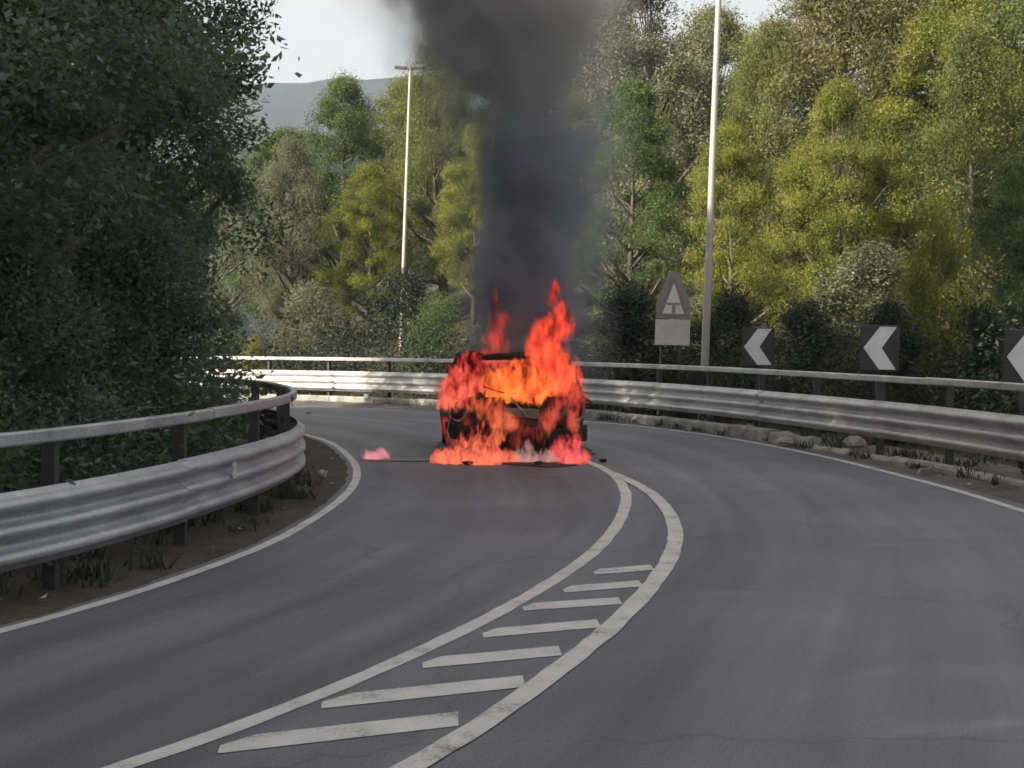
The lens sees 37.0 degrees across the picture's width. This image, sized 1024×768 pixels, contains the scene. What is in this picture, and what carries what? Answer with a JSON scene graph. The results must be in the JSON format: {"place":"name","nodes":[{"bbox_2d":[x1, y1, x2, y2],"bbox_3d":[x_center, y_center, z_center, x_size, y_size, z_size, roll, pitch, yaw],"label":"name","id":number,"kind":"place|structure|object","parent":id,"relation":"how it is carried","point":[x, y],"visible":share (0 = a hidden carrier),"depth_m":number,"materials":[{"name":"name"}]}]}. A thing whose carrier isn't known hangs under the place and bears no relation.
{"place":"outdoors","nodes":[
{"label":"outdoors","id":0,"kind":"place"},
{"bbox_2d":[0,432,347,624],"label":"verge","id":1,"kind":"structure","parent":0,"point":[198,549],"depth_m":11.30,"materials":[{"name":"soil"}]},
{"bbox_2d":[0,375,304,589],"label":"crash barrier","id":2,"kind":"object","parent":1,"relation":"on","point":[52,520],"visible":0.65,"depth_m":10.47,"materials":[{"name":"metal"}]},
{"bbox_2d":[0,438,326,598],"bbox_3d":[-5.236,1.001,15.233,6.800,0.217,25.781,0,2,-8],"label":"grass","id":3,"kind":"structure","parent":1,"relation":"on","point":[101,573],"depth_m":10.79,"materials":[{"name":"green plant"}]},
{"bbox_2d":[0,436,334,602],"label":"leaf litter","id":4,"kind":"object","parent":1,"relation":"on","point":[44,596],"visible":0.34,"depth_m":12.22,"materials":[{"name":"brown plant"}]},
{"bbox_2d":[316,469,327,476],"bbox_3d":[-2.155,1.016,17.339,0.110,0.107,0.109,2,2,42],"label":"stone","id":5,"kind":"object","parent":1,"relation":"on","point":[320,472],"visible":0.92,"depth_m":17.31,"materials":[{"name":"stone"}]},
{"bbox_2d":[19,138,944,348],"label":"hill","id":6,"kind":"structure","parent":0,"point":[249,319],"depth_m":161.16,"materials":[{"name":"green plant"}]},
{"bbox_2d":[0,405,1023,767],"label":"road","id":7,"kind":"structure","parent":0,"point":[650,597],"depth_m":8.41,"materials":[{"name":"grey asphalt"}]},
{"bbox_2d":[361,457,457,460],"bbox_3d":[-1.370,0.976,19.860,1.335,0.001,0.577,0,2,0],"label":"fuel spill","id":8,"kind":"object","parent":7,"relation":"on","point":[402,459],"visible":1,"depth_m":19.80,"materials":[{"name":"liquid"}]},
{"bbox_2d":[462,461,473,464],"bbox_3d":[-0.543,0.982,19.045,0.124,0.059,0.114,-1,2,-35],"label":"charred scrap","id":9,"kind":"object","parent":7,"relation":"on","point":[467,462],"visible":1,"depth_m":19.01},
{"bbox_2d":[440,350,594,460],"bbox_3d":[-0.038,0.221,21.605,1.926,1.417,4.447,0,2,-4],"label":"burning car","id":10,"kind":"object","parent":7,"relation":"on","point":[535,408],"visible":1,"depth_m":19.59,"materials":[{"name":"black metal"}]},
{"bbox_2d":[534,461,542,464],"bbox_3d":[0.333,0.983,18.987,0.106,0.051,0.149,1,2,33],"label":"charred scrap","id":11,"kind":"object","parent":7,"relation":"on","point":[538,463],"visible":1,"depth_m":18.95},
{"bbox_2d":[206,397,1023,504],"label":"gutter strip","id":12,"kind":"object","parent":7,"relation":"on","point":[1016,495],"visible":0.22,"depth_m":18.87,"materials":[{"name":"grey concrete"}]},
{"bbox_2d":[294,401,1007,491],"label":"leaf litter","id":13,"kind":"object","parent":12,"relation":"on","point":[741,435],"visible":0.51,"depth_m":20.13,"materials":[{"name":"brown plant"}]},
{"bbox_2d":[383,397,1023,485],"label":"grass","id":14,"kind":"structure","parent":12,"relation":"on","point":[904,453],"depth_m":20.32,"materials":[{"name":"green plant"}]},
{"bbox_2d":[737,424,754,434],"bbox_3d":[3.719,0.727,24.135,0.312,0.188,0.206,0,2,0],"label":"concrete lump","id":15,"kind":"object","parent":12,"relation":"on","point":[741,430],"visible":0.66,"depth_m":24.08,"materials":[{"name":"grey concrete"}]},
{"bbox_2d":[775,437,793,443],"bbox_3d":[4.122,0.830,22.334,0.553,0.115,0.186,0,2,0],"label":"concrete lump","id":16,"kind":"object","parent":12,"relation":"on","point":[785,440],"visible":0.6,"depth_m":22.26,"materials":[{"name":"grey concrete"}]},
{"bbox_2d":[0,222,1023,492],"bbox_3d":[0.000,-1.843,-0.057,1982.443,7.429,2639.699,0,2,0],"label":"ground","id":17,"kind":"structure","parent":0,"point":[512,292],"depth_m":53.80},
{"bbox_2d":[0,349,45,491],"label":"bush","id":18,"kind":"object","parent":17,"relation":"on","point":[6,466],"visible":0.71,"depth_m":10.75,"materials":[{"name":"green plant"}]},
{"bbox_2d":[0,0,118,261],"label":"tree","id":19,"kind":"object","parent":17,"relation":"on","point":[63,193],"visible":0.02,"depth_m":18.38,"materials":[{"name":"green plant"}]},
{"bbox_2d":[0,201,189,492],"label":"bush","id":20,"kind":"object","parent":17,"relation":"on","point":[67,337],"visible":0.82,"depth_m":12.03,"materials":[{"name":"green plant"}]},
{"bbox_2d":[11,251,185,424],"bbox_3d":[-6.274,-0.508,21.584,2.889,3.281,3.361,1,2,18],"label":"bush","id":21,"kind":"object","parent":17,"relation":"on","point":[77,311],"visible":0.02,"depth_m":21.34,"materials":[{"name":"green plant"}]},
{"bbox_2d":[0,0,242,478],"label":"tree","id":22,"kind":"object","parent":17,"relation":"on","point":[27,108],"visible":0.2,"depth_m":16.34,"materials":[{"name":"green plant"}]},
{"bbox_2d":[2,0,275,286],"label":"tree","id":23,"kind":"object","parent":17,"relation":"on","point":[242,134],"visible":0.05,"depth_m":23.16,"materials":[{"name":"green plant"}]},
{"bbox_2d":[17,189,270,478],"bbox_3d":[-3.337,-0.249,14.838,2.287,3.281,2.661,0,2,10],"label":"bush","id":24,"kind":"object","parent":17,"relation":"on","point":[138,267],"visible":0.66,"depth_m":14.51,"materials":[{"name":"green plant"}]},
{"bbox_2d":[0,0,301,342],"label":"tree","id":25,"kind":"object","parent":17,"relation":"on","point":[118,54],"visible":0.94,"depth_m":12.05,"materials":[{"name":"green plant"}]},
{"bbox_2d":[0,0,310,458],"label":"tree","id":26,"kind":"object","parent":17,"relation":"on","point":[204,159],"visible":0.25,"depth_m":19.58,"materials":[{"name":"green plant"}]},
{"bbox_2d":[59,190,270,460],"bbox_3d":[-4.354,-0.534,18.630,2.968,3.660,2.551,1,2,31],"label":"bush","id":27,"kind":"object","parent":17,"relation":"on","point":[233,421],"visible":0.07,"depth_m":18.37,"materials":[{"name":"green plant"}]},
{"bbox_2d":[0,279,334,564],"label":"undergrowth","id":28,"kind":"object","parent":17,"relation":"on","point":[31,481],"visible":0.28,"depth_m":14.10,"materials":[{"name":"green plant"}]},
{"bbox_2d":[164,279,259,369],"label":"bush","id":29,"kind":"object","parent":17,"relation":"on","point":[223,295],"visible":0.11,"depth_m":45.17,"materials":[{"name":"green plant"}]},
{"bbox_2d":[159,134,278,335],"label":"tree","id":30,"kind":"object","parent":17,"relation":"on","point":[244,298],"visible":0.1,"depth_m":51.66,"materials":[{"name":"green plant"}]},
{"bbox_2d":[234,331,267,391],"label":"bush","id":31,"kind":"object","parent":17,"relation":"on","point":[262,367],"visible":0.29,"depth_m":40.63,"materials":[{"name":"green plant"}]},
{"bbox_2d":[234,131,339,351],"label":"tree","id":32,"kind":"object","parent":17,"relation":"on","point":[290,151],"visible":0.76,"depth_m":55.23,"materials":[{"name":"green plant"}]},
{"bbox_2d":[214,121,376,343],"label":"tree","id":33,"kind":"object","parent":17,"relation":"on","point":[272,141],"visible":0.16,"depth_m":62.23,"materials":[{"name":"green plant"}]},
{"bbox_2d":[263,279,367,371],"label":"bush","id":34,"kind":"object","parent":17,"relation":"on","point":[301,304],"visible":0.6,"depth_m":43.91,"materials":[{"name":"green plant"}]},
{"bbox_2d":[272,66,403,337],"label":"tree","id":35,"kind":"object","parent":17,"relation":"on","point":[345,89],"visible":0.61,"depth_m":57.01,"materials":[{"name":"green plant"}]},
{"bbox_2d":[308,160,416,346],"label":"tree","id":36,"kind":"object","parent":17,"relation":"on","point":[369,176],"visible":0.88,"depth_m":53.03,"materials":[{"name":"green plant"}]},
{"bbox_2d":[335,262,457,371],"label":"bush","id":37,"kind":"object","parent":17,"relation":"on","point":[408,286],"visible":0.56,"depth_m":43.85,"materials":[{"name":"green plant"}]},
{"bbox_2d":[341,71,459,303],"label":"tree","id":38,"kind":"object","parent":17,"relation":"on","point":[391,113],"visible":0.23,"depth_m":63.69,"materials":[{"name":"green plant"}]},
{"bbox_2d":[394,65,423,346],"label":"lamp post","id":39,"kind":"object","parent":17,"relation":"on","point":[411,68],"visible":0.71,"depth_m":49.77,"materials":[{"name":"silver metal"}]},
{"bbox_2d":[356,27,508,313],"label":"tree","id":40,"kind":"object","parent":17,"relation":"on","point":[440,56],"visible":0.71,"depth_m":55.28,"materials":[{"name":"green plant"}]},
{"bbox_2d":[397,287,488,372],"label":"bush","id":41,"kind":"object","parent":17,"relation":"on","point":[439,323],"visible":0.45,"depth_m":41.73,"materials":[{"name":"green plant"}]},
{"bbox_2d":[427,120,515,324],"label":"tree","id":42,"kind":"object","parent":17,"relation":"on","point":[475,137],"visible":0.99,"depth_m":52.02,"materials":[{"name":"green plant"}]},
{"bbox_2d":[391,6,603,284],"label":"tree","id":43,"kind":"object","parent":17,"relation":"on","point":[497,36],"visible":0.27,"depth_m":60.92,"materials":[{"name":"green plant"}]},
{"bbox_2d":[485,276,607,376],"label":"bush","id":44,"kind":"object","parent":17,"relation":"on","point":[539,308],"visible":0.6,"depth_m":35.59,"materials":[{"name":"green plant"}]},
{"bbox_2d":[478,12,630,314],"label":"tree","id":45,"kind":"object","parent":17,"relation":"on","point":[544,45],"visible":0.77,"depth_m":51.62,"materials":[{"name":"green plant"}]},
{"bbox_2d":[483,0,704,282],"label":"tree","id":46,"kind":"object","parent":17,"relation":"on","point":[575,12],"visible":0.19,"depth_m":57.19,"materials":[{"name":"green plant"}]},
{"bbox_2d":[177,256,1023,462],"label":"undergrowth","id":47,"kind":"object","parent":17,"relation":"on","point":[294,365],"visible":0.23,"depth_m":34.36,"materials":[{"name":"green plant"}]},
{"bbox_2d":[183,356,1023,465],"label":"crash barrier","id":48,"kind":"object","parent":17,"relation":"on","point":[949,428],"visible":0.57,"depth_m":23.02,"materials":[{"name":"metal"}]},
{"bbox_2d":[533,66,704,370],"bbox_3d":[2.730,-3.915,38.183,4.414,8.064,3.741,0,2,14],"label":"tree","id":49,"kind":"object","parent":17,"relation":"on","point":[637,124],"visible":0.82,"depth_m":37.86,"materials":[{"name":"green plant"}]},
{"bbox_2d":[220,393,1023,489],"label":"kerb","id":50,"kind":"structure","parent":17,"relation":"on","point":[757,433],"depth_m":24.39,"materials":[{"name":"concrete"}]},
{"bbox_2d":[842,436,865,447],"bbox_3d":[4.573,0.770,20.378,0.318,0.169,0.203,0,2,0],"label":"concrete lump","id":51,"kind":"object","parent":50,"relation":"on","point":[855,441],"visible":1,"depth_m":20.31,"materials":[{"name":"grey concrete"}]},
{"bbox_2d":[917,464,932,473],"bbox_3d":[4.802,0.985,17.737,0.064,0.055,0.788,1,2,31],"label":"fallen stick","id":52,"kind":"object","parent":50,"relation":"on","point":[918,472],"visible":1,"depth_m":17.67,"materials":[{"name":"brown wood"}]},
{"bbox_2d":[543,268,717,416],"bbox_3d":[2.386,-0.772,31.754,3.370,3.281,3.921,-1,2,-28],"label":"bush","id":53,"kind":"object","parent":17,"relation":"on","point":[627,311],"visible":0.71,"depth_m":31.63,"materials":[{"name":"green plant"}]},
{"bbox_2d":[550,0,761,339],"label":"tree","id":54,"kind":"object","parent":17,"relation":"on","point":[645,50],"visible":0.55,"depth_m":43.70,"materials":[{"name":"green plant"}]},
{"bbox_2d":[655,271,690,417],"bbox_3d":[2.994,-0.648,28.591,0.678,2.929,0.107,0,2,0],"label":"warning sign","id":55,"kind":"object","parent":17,"relation":"on","point":[673,302],"visible":0.9,"depth_m":28.53,"materials":[{"name":"metal"}]},
{"bbox_2d":[656,370,728,422],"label":"bush","id":56,"kind":"object","parent":17,"relation":"on","point":[699,378],"visible":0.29,"depth_m":27.87,"materials":[{"name":"green plant"}]},
{"bbox_2d":[609,0,786,287],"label":"tree","id":57,"kind":"object","parent":17,"relation":"on","point":[730,28],"visible":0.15,"depth_m":49.05,"materials":[{"name":"green plant"}]},
{"bbox_2d":[696,0,720,420],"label":"lamp post","id":58,"kind":"object","parent":17,"relation":"on","point":[705,345],"visible":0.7,"depth_m":28.86,"materials":[{"name":"silver metal"}]},
{"bbox_2d":[665,277,793,421],"bbox_3d":[4.130,-0.622,30.540,2.889,3.029,3.361,1,2,29],"label":"bush","id":59,"kind":"object","parent":17,"relation":"on","point":[724,321],"visible":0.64,"depth_m":30.34,"materials":[{"name":"green plant"}]},
{"bbox_2d":[675,115,800,375],"bbox_3d":[5.200,-2.962,35.231,3.034,6.539,3.579,0,2,6],"label":"tree","id":60,"kind":"object","parent":17,"relation":"on","point":[730,140],"visible":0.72,"depth_m":35.14,"materials":[{"name":"green plant"}]},
{"bbox_2d":[741,328,774,426],"bbox_3d":[4.120,-0.020,25.643,0.551,1.854,0.100,0,2,0],"label":"chevron sign","id":61,"kind":"object","parent":17,"relation":"on","point":[758,346],"visible":0.92,"depth_m":25.58,"materials":[{"name":"metal"}]},
{"bbox_2d":[694,4,864,327],"bbox_3d":[6.659,-4.938,38.428,4.474,9.184,4.739,1,2,32],"label":"tree","id":62,"kind":"object","parent":17,"relation":"on","point":[764,39],"visible":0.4,"depth_m":37.80,"materials":[{"name":"green plant"}]},
{"bbox_2d":[735,284,872,431],"bbox_3d":[5.451,-0.415,27.495,2.648,2.776,3.081,1,2,21],"label":"bush","id":63,"kind":"object","parent":17,"relation":"on","point":[804,324],"visible":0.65,"depth_m":27.12,"materials":[{"name":"green plant"}]},
{"bbox_2d":[755,72,918,384],"bbox_3d":[7.115,-3.229,33.317,3.644,7.172,3.176,1,2,22],"label":"tree","id":64,"kind":"object","parent":17,"relation":"on","point":[837,103],"visible":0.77,"depth_m":33.05,"materials":[{"name":"green plant"}]},
{"bbox_2d":[746,0,930,296],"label":"tree","id":65,"kind":"object","parent":17,"relation":"on","point":[814,42],"visible":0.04,"depth_m":43.75,"materials":[{"name":"green plant"}]},
{"bbox_2d":[746,0,950,360],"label":"tree","id":66,"kind":"object","parent":17,"relation":"on","point":[831,61],"visible":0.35,"depth_m":36.40,"materials":[{"name":"green plant"}]},
{"bbox_2d":[767,222,948,396],"bbox_3d":[6.477,-1.027,28.866,3.792,4.038,3.260,0,2,-3],"label":"bush","id":67,"kind":"object","parent":17,"relation":"on","point":[857,271],"visible":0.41,"depth_m":28.52,"materials":[{"name":"green plant"}]},
{"bbox_2d":[860,325,899,444],"bbox_3d":[5.205,0.096,21.666,0.563,1.869,0.100,0,2,0],"label":"chevron sign","id":68,"kind":"object","parent":17,"relation":"on","point":[879,347],"visible":0.92,"depth_m":21.60,"materials":[{"name":"metal"}]},
{"bbox_2d":[825,282,939,446],"bbox_3d":[5.885,-0.227,23.207,2.036,2.650,1.750,-1,2,-34],"label":"bush","id":69,"kind":"object","parent":17,"relation":"on","point":[887,315],"visible":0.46,"depth_m":23.09,"materials":[{"name":"green plant"}]},
{"bbox_2d":[851,0,940,190],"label":"tree","id":70,"kind":"object","parent":17,"relation":"on","point":[896,47],"visible":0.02,"depth_m":46.99,"materials":[{"name":"green plant"}]},
{"bbox_2d":[824,0,1023,344],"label":"tree","id":71,"kind":"object","parent":17,"relation":"on","point":[889,52],"visible":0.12,"depth_m":35.72,"materials":[{"name":"green plant"}]},
{"bbox_2d":[874,182,978,440],"bbox_3d":[6.592,-0.891,24.295,1.709,4.698,1.784,1,2,20],"label":"tree","id":72,"kind":"object","parent":17,"relation":"on","point":[924,306],"visible":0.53,"depth_m":24.23,"materials":[{"name":"green plant"}]},
{"bbox_2d":[843,0,1023,342],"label":"tree","id":73,"kind":"object","parent":17,"relation":"on","point":[947,12],"visible":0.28,"depth_m":34.31,"materials":[{"name":"green plant"}]},
{"bbox_2d":[893,6,1023,374],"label":"tree","id":74,"kind":"object","parent":17,"relation":"on","point":[963,84],"visible":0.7,"depth_m":30.49,"materials":[{"name":"green plant"}]},
{"bbox_2d":[905,292,1017,412],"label":"bush","id":75,"kind":"object","parent":17,"relation":"on","point":[987,321],"visible":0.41,"depth_m":23.95,"materials":[{"name":"green plant"}]},
{"bbox_2d":[899,0,1023,292],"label":"tree","id":76,"kind":"object","parent":17,"relation":"on","point":[1017,11],"visible":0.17,"depth_m":33.38,"materials":[{"name":"green plant"}]},
{"bbox_2d":[946,98,1023,362],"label":"tree","id":77,"kind":"object","parent":17,"relation":"on","point":[1011,208],"visible":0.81,"depth_m":25.38,"materials":[{"name":"green plant"}]},
{"bbox_2d":[969,0,1023,143],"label":"tree","id":78,"kind":"object","parent":17,"relation":"on","point":[1010,40],"depth_m":39.48,"materials":[{"name":"green plant"}]},
{"bbox_2d":[997,375,1017,414],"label":"bush","id":79,"kind":"object","parent":17,"relation":"on","point":[1011,402],"visible":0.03,"depth_m":22.72,"materials":[{"name":"green plant"}]},
{"bbox_2d":[1002,329,1023,468],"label":"chevron sign","id":80,"kind":"object","parent":17,"relation":"on","point":[1013,360],"visible":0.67,"depth_m":17.96,"materials":[{"name":"metal"}]},
{"bbox_2d":[12,0,1023,92],"label":"sky","id":81,"kind":"structure","parent":0,"point":[370,37],"materials":[{"name":"white"}]},
{"bbox_2d":[89,72,948,187],"bbox_3d":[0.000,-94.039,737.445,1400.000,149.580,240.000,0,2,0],"label":"hill","id":82,"kind":"structure","parent":0,"point":[287,102],"depth_m":715.22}
]}

